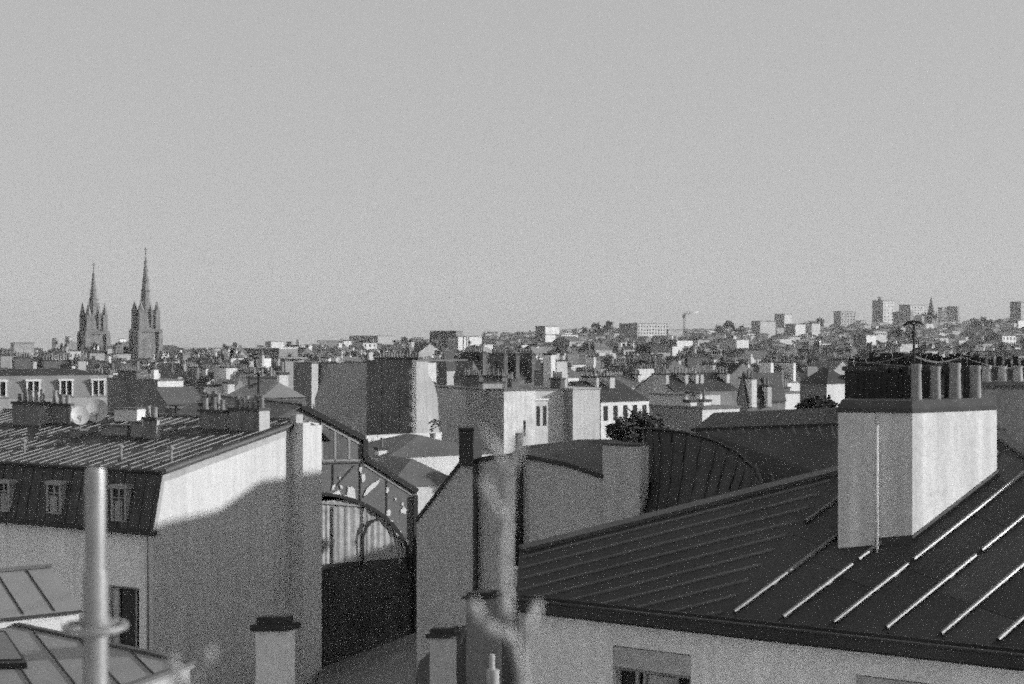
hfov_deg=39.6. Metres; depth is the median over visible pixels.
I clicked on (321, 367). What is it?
town house
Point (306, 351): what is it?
town house
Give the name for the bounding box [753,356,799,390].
town house
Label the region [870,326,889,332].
hillside house
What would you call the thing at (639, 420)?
tree
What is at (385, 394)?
party wall house
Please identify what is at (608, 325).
tree
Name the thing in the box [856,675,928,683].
window
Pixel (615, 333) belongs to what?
hillside house
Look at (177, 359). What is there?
town house
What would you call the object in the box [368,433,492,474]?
house
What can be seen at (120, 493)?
dormer window
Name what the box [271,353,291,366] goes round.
town house
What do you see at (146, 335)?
twin spired church
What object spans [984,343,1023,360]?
town house
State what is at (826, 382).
town house
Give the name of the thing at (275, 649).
chimney
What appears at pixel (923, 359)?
overhead wire
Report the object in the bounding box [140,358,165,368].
town house
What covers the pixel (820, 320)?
tree
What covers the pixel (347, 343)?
hillside house
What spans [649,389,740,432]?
town house
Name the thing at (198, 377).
town house
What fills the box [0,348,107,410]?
mansard row
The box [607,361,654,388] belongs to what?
town house
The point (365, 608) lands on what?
wall
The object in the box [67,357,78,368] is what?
town house
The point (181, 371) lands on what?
town house
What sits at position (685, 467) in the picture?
round roofed house
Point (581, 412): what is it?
apartment house
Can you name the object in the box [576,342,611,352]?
town house
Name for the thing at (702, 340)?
hillside house
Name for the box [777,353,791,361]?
town house
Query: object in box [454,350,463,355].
town house
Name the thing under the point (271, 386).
house
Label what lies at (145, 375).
town house
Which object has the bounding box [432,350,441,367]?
town house
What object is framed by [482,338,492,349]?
town house
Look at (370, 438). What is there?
terrace wall
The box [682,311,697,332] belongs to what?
tower crane
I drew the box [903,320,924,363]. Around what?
roof aerial
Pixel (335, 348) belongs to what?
town house
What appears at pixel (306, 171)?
sky
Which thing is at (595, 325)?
tree
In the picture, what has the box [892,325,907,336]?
tree
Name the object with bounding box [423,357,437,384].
town house
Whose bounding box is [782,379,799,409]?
town house
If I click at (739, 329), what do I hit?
tree
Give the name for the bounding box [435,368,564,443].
apartment house
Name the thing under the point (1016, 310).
office tower
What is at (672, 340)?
town house
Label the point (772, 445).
dark roofed house
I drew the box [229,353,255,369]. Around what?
town house
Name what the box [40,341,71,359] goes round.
town house
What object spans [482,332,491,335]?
hillside house
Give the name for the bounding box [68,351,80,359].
apartment block
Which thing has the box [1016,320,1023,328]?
apartment block
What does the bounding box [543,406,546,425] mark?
window
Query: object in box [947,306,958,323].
apartment block
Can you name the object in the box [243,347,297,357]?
apartment block
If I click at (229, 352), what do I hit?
town house
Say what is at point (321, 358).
town house
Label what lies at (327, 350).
town house
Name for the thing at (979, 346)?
town house
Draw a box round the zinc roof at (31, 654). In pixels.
[0,622,195,683]
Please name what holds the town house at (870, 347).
on the ground
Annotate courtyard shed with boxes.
[316,632,416,683]
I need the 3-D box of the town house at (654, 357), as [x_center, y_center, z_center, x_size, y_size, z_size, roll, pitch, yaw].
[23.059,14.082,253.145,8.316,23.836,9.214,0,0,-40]
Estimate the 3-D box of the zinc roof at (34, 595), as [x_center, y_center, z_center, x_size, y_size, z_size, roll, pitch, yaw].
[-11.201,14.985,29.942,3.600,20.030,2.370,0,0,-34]
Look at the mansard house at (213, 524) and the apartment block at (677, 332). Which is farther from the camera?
the apartment block at (677, 332)
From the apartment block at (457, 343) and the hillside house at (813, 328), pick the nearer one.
the apartment block at (457, 343)
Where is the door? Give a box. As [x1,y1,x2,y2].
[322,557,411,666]
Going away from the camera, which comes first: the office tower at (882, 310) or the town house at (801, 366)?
the town house at (801, 366)
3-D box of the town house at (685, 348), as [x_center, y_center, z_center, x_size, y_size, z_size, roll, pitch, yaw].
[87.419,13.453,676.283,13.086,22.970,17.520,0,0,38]
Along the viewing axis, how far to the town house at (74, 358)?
312.14 m
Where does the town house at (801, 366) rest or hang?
on the ground
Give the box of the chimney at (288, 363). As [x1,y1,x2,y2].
[278,357,306,389]
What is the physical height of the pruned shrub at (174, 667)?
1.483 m
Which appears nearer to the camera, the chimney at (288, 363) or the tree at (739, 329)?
the chimney at (288, 363)
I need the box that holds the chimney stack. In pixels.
[981,366,1023,444]
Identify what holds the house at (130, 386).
on the ground
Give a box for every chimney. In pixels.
[250,615,299,683]
[278,357,306,389]
[425,627,460,683]
[462,590,501,683]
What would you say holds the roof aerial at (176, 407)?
on the mansard house at (213, 524)
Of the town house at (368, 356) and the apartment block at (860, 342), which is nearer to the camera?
the town house at (368, 356)
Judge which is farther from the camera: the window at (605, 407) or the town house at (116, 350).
the town house at (116, 350)
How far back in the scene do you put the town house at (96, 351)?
524.56 m
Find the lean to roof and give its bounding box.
[415,612,519,683]
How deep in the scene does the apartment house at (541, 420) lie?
122.89 m
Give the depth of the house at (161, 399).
96.53 m
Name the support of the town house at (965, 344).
on the ground
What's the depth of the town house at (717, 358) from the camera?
302.22 m
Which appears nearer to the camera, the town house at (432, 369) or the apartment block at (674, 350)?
the town house at (432, 369)
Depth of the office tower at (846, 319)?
1706.61 m
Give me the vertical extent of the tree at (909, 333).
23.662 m
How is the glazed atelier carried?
on the ground
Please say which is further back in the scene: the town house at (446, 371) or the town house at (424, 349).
the town house at (424, 349)
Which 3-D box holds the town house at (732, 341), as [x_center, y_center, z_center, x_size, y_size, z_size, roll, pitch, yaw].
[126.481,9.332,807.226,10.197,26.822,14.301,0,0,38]
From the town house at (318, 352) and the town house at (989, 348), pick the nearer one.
the town house at (318, 352)
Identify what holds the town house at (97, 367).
on the ground
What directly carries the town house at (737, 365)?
on the ground
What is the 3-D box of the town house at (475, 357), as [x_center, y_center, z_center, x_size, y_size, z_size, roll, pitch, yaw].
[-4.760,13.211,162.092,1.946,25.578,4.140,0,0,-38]
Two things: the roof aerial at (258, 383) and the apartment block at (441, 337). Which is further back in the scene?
the apartment block at (441, 337)
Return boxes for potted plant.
[428,419,441,437]
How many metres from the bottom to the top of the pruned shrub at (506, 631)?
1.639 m
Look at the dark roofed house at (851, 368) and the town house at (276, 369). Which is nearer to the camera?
the dark roofed house at (851, 368)
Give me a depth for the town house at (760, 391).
110.73 m
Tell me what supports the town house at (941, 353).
on the ground
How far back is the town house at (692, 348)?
496.71 m
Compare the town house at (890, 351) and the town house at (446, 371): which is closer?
the town house at (446, 371)
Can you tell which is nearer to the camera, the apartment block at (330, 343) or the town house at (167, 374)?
the town house at (167, 374)
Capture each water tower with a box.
[52,338,56,348]
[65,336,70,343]
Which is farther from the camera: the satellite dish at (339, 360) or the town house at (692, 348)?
the town house at (692, 348)
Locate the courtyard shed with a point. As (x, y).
(393, 662)
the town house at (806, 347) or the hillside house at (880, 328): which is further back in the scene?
the hillside house at (880, 328)
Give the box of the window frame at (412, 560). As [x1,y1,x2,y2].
[320,422,417,633]
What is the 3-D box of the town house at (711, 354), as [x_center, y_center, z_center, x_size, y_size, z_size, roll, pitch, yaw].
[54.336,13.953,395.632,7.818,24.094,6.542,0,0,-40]
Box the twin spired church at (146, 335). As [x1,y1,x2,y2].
[77,247,192,357]
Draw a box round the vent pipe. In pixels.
[487,654,498,683]
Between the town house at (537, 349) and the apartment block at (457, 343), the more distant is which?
the apartment block at (457, 343)
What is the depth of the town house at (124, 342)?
681.26 m
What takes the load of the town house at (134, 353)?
on the ground
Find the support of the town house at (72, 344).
on the ground
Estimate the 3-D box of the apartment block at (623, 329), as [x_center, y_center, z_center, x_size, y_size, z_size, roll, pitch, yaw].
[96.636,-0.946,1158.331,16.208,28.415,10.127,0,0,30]
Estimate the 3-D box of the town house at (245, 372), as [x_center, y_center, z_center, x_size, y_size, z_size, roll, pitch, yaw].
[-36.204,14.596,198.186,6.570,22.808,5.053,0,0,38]
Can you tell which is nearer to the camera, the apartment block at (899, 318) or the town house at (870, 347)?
the town house at (870, 347)
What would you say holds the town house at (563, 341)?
on the ground
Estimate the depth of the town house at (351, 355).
324.61 m
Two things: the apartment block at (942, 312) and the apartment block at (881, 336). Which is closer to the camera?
the apartment block at (881, 336)
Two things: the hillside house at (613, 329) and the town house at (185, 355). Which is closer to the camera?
the town house at (185, 355)
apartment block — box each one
[10,342,33,355]
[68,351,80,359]
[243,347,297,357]
[265,341,283,347]
[317,340,338,347]
[349,335,394,344]
[430,331,462,348]
[448,336,481,353]
[535,326,559,333]
[535,334,577,342]
[545,347,556,352]
[557,347,569,352]
[619,323,626,336]
[627,323,667,337]
[668,329,682,336]
[670,346,677,356]
[751,321,775,338]
[785,324,805,335]
[853,335,875,351]
[862,331,886,341]
[893,311,913,325]
[899,304,926,315]
[938,307,946,320]
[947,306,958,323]
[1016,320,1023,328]
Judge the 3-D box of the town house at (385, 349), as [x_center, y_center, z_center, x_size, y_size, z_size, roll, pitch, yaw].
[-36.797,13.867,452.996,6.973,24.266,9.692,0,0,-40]
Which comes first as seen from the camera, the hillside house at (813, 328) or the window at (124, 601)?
the window at (124, 601)
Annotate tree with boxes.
[400,336,409,344]
[580,326,587,332]
[590,322,603,333]
[602,320,613,334]
[605,418,638,441]
[616,405,672,442]
[715,324,724,332]
[722,320,734,332]
[731,325,745,332]
[794,393,838,408]
[816,316,824,329]
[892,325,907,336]
[907,329,916,337]
[969,318,980,326]
[979,317,994,324]
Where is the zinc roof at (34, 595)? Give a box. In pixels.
[0,563,82,630]
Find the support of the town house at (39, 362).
on the ground
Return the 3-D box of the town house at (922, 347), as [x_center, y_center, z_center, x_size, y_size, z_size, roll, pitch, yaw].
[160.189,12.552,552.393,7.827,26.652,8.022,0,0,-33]
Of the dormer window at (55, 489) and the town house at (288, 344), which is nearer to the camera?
the dormer window at (55, 489)
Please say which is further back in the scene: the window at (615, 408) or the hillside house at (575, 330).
the hillside house at (575, 330)
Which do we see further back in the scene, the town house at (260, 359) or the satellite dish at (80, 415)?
the town house at (260, 359)
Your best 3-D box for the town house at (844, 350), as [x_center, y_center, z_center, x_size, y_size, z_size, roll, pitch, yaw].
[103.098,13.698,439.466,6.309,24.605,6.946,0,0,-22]
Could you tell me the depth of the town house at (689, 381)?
163.61 m
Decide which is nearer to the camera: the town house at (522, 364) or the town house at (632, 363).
the town house at (522, 364)
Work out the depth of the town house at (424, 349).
395.04 m
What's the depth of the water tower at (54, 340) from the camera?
1303.42 m
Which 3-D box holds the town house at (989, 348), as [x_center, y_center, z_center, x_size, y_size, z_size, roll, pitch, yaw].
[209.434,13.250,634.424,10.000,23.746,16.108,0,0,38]
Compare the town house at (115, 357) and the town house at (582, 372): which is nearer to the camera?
the town house at (582, 372)
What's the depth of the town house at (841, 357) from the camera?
235.93 m
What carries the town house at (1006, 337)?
on the ground
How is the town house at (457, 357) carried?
on the ground
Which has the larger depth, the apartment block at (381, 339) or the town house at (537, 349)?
the apartment block at (381, 339)
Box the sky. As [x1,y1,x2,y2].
[0,0,1023,350]
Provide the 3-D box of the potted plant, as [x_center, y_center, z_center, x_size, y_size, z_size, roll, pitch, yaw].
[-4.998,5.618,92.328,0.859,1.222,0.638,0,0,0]
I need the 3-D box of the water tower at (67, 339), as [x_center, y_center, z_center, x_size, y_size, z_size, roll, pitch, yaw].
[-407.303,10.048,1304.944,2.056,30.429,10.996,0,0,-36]
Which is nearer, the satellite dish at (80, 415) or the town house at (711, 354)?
the satellite dish at (80, 415)
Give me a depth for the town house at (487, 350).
588.38 m
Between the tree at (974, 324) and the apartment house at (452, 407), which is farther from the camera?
the tree at (974, 324)
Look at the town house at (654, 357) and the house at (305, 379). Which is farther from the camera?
the town house at (654, 357)
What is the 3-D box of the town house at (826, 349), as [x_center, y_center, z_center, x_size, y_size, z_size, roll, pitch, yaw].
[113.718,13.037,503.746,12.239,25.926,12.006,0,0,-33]
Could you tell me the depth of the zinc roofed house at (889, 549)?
20.18 m
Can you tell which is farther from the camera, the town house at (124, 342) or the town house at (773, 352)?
the town house at (124, 342)
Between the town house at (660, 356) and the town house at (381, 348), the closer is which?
the town house at (660, 356)
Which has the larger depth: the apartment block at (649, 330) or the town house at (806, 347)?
the apartment block at (649, 330)
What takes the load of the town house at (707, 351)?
on the ground
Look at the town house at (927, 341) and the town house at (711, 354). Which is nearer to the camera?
the town house at (711, 354)
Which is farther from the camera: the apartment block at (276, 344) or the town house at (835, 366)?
the apartment block at (276, 344)
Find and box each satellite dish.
[71,406,88,427]
[86,399,107,421]
[336,357,342,368]
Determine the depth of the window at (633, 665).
19.93 m
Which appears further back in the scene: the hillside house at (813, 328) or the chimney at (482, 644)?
the hillside house at (813, 328)
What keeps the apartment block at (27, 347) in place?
on the ground
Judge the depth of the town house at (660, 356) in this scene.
455.86 m
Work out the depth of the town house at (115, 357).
462.86 m
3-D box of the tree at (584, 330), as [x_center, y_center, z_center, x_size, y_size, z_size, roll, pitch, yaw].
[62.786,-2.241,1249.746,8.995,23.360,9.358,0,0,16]
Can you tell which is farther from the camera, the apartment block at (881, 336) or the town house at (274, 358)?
the apartment block at (881, 336)
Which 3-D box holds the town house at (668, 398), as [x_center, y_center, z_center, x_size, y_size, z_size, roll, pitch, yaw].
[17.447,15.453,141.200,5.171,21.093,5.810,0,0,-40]
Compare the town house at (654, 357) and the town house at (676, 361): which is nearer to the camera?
the town house at (654, 357)
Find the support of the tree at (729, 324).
on the ground
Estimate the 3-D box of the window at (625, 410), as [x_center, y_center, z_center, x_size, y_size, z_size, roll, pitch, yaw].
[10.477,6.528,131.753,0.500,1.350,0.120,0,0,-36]
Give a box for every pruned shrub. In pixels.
[165,648,215,683]
[469,428,541,683]
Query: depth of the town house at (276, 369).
268.82 m
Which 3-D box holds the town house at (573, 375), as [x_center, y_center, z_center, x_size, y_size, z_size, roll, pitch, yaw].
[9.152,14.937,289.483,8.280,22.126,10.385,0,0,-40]
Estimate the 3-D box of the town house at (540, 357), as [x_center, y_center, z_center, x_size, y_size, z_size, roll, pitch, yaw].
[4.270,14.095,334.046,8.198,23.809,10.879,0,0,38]
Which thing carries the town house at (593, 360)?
on the ground
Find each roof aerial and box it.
[169,404,182,413]
[254,373,262,395]
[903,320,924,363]
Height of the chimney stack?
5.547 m
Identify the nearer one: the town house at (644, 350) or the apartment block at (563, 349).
the town house at (644, 350)
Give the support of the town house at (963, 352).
on the ground
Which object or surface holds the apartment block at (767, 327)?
on the ground
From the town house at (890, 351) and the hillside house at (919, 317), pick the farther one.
the hillside house at (919, 317)
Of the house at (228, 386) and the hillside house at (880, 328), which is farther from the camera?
the hillside house at (880, 328)
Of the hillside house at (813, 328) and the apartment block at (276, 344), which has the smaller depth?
the hillside house at (813, 328)
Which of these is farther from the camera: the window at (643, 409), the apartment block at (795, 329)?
the apartment block at (795, 329)
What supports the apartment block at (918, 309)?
on the ground
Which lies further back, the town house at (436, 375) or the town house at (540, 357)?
the town house at (540, 357)
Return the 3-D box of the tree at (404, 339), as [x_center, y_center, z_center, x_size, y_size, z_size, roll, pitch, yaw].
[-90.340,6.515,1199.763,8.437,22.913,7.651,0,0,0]
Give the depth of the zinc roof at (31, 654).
26.22 m
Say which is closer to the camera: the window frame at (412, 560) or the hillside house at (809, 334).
the window frame at (412, 560)
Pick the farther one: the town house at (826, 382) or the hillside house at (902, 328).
the hillside house at (902, 328)
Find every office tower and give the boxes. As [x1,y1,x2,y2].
[774,314,791,330]
[834,311,855,329]
[872,300,893,323]
[1010,301,1023,322]
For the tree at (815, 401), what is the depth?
65.80 m
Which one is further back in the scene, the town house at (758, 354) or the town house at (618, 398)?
the town house at (758, 354)
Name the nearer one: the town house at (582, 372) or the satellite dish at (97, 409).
the satellite dish at (97, 409)
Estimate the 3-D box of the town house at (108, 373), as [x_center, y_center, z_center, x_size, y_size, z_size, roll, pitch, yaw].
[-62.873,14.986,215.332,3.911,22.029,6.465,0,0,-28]
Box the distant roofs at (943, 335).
[0,318,1023,386]
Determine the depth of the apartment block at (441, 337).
762.86 m
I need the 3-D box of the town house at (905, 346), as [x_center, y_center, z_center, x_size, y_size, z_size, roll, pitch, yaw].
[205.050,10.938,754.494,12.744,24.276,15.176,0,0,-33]
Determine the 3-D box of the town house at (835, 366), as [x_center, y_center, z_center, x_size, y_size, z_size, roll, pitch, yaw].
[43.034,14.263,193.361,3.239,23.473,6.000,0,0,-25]
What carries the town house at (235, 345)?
on the ground
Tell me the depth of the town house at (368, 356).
408.64 m
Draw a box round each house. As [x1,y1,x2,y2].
[0,389,330,683]
[27,353,67,367]
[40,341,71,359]
[67,352,85,364]
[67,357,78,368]
[68,341,76,348]
[84,342,104,360]
[91,363,120,376]
[99,368,112,377]
[107,342,130,359]
[107,361,183,411]
[112,355,132,359]
[113,339,128,345]
[127,343,135,357]
[138,369,150,377]
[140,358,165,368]
[145,386,200,415]
[148,365,177,378]
[159,350,168,358]
[163,356,179,362]
[169,359,192,378]
[177,351,198,362]
[185,363,213,394]
[203,379,244,393]
[210,358,241,383]
[219,342,246,356]
[221,345,247,359]
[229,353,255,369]
[229,362,304,400]
[239,365,273,384]
[249,351,270,369]
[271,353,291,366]
[272,363,280,375]
[285,340,311,350]
[293,362,318,409]
[295,345,313,359]
[308,353,331,361]
[315,351,467,434]
[316,350,332,356]
[318,356,337,382]
[318,360,358,387]
[325,345,345,354]
[326,345,347,353]
[332,351,361,361]
[339,339,351,346]
[353,339,376,349]
[364,349,386,361]
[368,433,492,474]
[372,352,395,359]
[377,455,447,513]
[380,346,398,350]
[382,347,405,351]
[401,338,441,358]
[415,420,650,666]
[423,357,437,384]
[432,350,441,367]
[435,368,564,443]
[436,368,437,382]
[438,351,455,384]
[453,346,486,384]
[453,355,460,367]
[454,345,478,358]
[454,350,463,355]
[465,368,535,454]
[468,341,491,353]
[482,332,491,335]
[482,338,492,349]
[486,358,489,374]
[489,347,540,384]
[511,363,1023,683]
[515,341,546,359]
[533,352,542,362]
[533,363,568,385]
[535,398,548,444]
[540,361,578,381]
[542,353,600,441]
[553,335,583,346]
[559,350,585,370]
[567,368,649,438]
[571,328,581,331]
[572,341,596,355]
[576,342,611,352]
[576,352,613,372]
[578,365,598,380]
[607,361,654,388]
[609,327,618,334]
[610,330,618,338]
[612,339,634,355]
[612,354,672,372]
[626,356,670,373]
[634,342,669,357]
[634,367,737,414]
[642,427,761,513]
[648,392,721,414]
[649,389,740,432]
[652,353,664,359]
[657,355,693,372]
[660,335,692,351]
[667,350,708,367]
[680,345,701,354]
[683,346,702,350]
[688,336,708,343]
[690,407,837,483]
[696,348,723,354]
[697,349,722,359]
[699,355,751,395]
[711,355,740,362]
[721,335,748,347]
[722,348,767,364]
[737,370,785,411]
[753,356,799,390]
[764,347,781,355]
[765,355,780,366]
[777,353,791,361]
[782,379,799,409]
[785,358,814,381]
[789,353,836,364]
[798,333,815,338]
[799,367,817,383]
[799,368,844,406]
[800,321,819,335]
[800,340,826,354]
[805,360,847,374]
[811,342,857,355]
[825,354,854,364]
[832,347,856,356]
[842,352,1023,398]
[852,342,896,360]
[866,350,894,363]
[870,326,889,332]
[879,340,917,352]
[887,326,905,330]
[905,339,933,347]
[910,340,937,355]
[913,314,924,328]
[932,351,944,356]
[955,348,974,356]
[957,340,991,350]
[970,341,1004,356]
[984,331,1015,345]
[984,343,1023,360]
[985,345,993,350]
[1002,360,1020,366]
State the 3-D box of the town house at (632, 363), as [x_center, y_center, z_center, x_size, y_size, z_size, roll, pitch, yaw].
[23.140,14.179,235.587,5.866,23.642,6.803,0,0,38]
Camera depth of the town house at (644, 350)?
477.38 m
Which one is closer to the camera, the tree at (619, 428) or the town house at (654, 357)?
the tree at (619, 428)
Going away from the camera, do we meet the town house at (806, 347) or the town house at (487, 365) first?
the town house at (487, 365)
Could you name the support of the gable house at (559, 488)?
on the ground
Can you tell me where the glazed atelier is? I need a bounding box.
[173,392,418,666]
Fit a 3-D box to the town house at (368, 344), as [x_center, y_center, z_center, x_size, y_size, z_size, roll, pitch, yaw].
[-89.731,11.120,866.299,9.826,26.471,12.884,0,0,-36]
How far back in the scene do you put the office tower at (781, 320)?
1704.98 m
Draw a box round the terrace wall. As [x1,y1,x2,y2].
[365,432,441,441]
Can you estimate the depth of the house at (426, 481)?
73.66 m
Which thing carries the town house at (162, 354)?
on the ground
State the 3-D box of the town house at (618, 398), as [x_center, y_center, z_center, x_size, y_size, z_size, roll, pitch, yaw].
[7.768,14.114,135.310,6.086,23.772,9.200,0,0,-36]
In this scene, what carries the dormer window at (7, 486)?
in the mansard house at (213, 524)
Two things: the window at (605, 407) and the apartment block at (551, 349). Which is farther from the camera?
the apartment block at (551, 349)
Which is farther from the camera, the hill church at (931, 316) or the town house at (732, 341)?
the hill church at (931, 316)
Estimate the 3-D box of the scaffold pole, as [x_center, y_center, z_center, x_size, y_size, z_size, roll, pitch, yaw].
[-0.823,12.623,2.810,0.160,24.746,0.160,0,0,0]
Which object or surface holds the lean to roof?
on the ground
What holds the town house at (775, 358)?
on the ground
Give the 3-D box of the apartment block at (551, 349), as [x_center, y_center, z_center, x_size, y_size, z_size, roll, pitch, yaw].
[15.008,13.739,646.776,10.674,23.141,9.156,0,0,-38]
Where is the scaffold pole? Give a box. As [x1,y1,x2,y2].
[62,468,128,683]
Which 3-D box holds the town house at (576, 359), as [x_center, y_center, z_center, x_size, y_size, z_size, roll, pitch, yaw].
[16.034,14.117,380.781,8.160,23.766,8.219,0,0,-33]
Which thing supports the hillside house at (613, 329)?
on the ground
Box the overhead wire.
[844,354,1023,368]
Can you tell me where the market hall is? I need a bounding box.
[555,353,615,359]
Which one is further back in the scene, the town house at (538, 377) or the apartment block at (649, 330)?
the apartment block at (649, 330)
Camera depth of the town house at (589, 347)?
453.04 m
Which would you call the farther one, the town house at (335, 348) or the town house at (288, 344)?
the town house at (288, 344)
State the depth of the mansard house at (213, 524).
58.52 m
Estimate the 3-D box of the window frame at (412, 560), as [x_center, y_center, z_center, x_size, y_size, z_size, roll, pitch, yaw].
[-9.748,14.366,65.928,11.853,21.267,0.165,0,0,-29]
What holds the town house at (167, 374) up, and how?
on the ground
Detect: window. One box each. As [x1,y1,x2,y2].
[0,479,16,511]
[44,480,68,513]
[109,484,133,521]
[110,585,138,647]
[537,406,539,425]
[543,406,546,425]
[604,406,607,420]
[613,405,617,419]
[613,645,690,683]
[623,405,627,419]
[642,404,646,413]
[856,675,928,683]
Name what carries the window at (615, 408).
in the town house at (618, 398)
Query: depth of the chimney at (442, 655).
13.50 m
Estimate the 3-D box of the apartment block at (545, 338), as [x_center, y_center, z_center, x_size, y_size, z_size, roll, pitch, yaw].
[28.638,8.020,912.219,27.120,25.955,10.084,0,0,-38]
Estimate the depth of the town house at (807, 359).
300.07 m
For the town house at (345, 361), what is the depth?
184.04 m
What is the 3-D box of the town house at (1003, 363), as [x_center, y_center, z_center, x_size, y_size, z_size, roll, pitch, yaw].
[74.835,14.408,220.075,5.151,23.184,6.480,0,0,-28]
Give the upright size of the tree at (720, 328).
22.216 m
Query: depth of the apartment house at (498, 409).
120.45 m
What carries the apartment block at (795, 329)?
on the ground
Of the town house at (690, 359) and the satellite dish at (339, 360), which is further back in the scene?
the town house at (690, 359)
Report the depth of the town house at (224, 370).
209.63 m
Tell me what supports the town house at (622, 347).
on the ground
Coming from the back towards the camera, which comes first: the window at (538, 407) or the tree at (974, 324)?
the tree at (974, 324)
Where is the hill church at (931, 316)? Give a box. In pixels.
[924,298,937,327]
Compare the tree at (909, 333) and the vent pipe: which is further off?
the tree at (909, 333)
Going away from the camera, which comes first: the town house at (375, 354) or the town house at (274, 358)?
the town house at (375, 354)

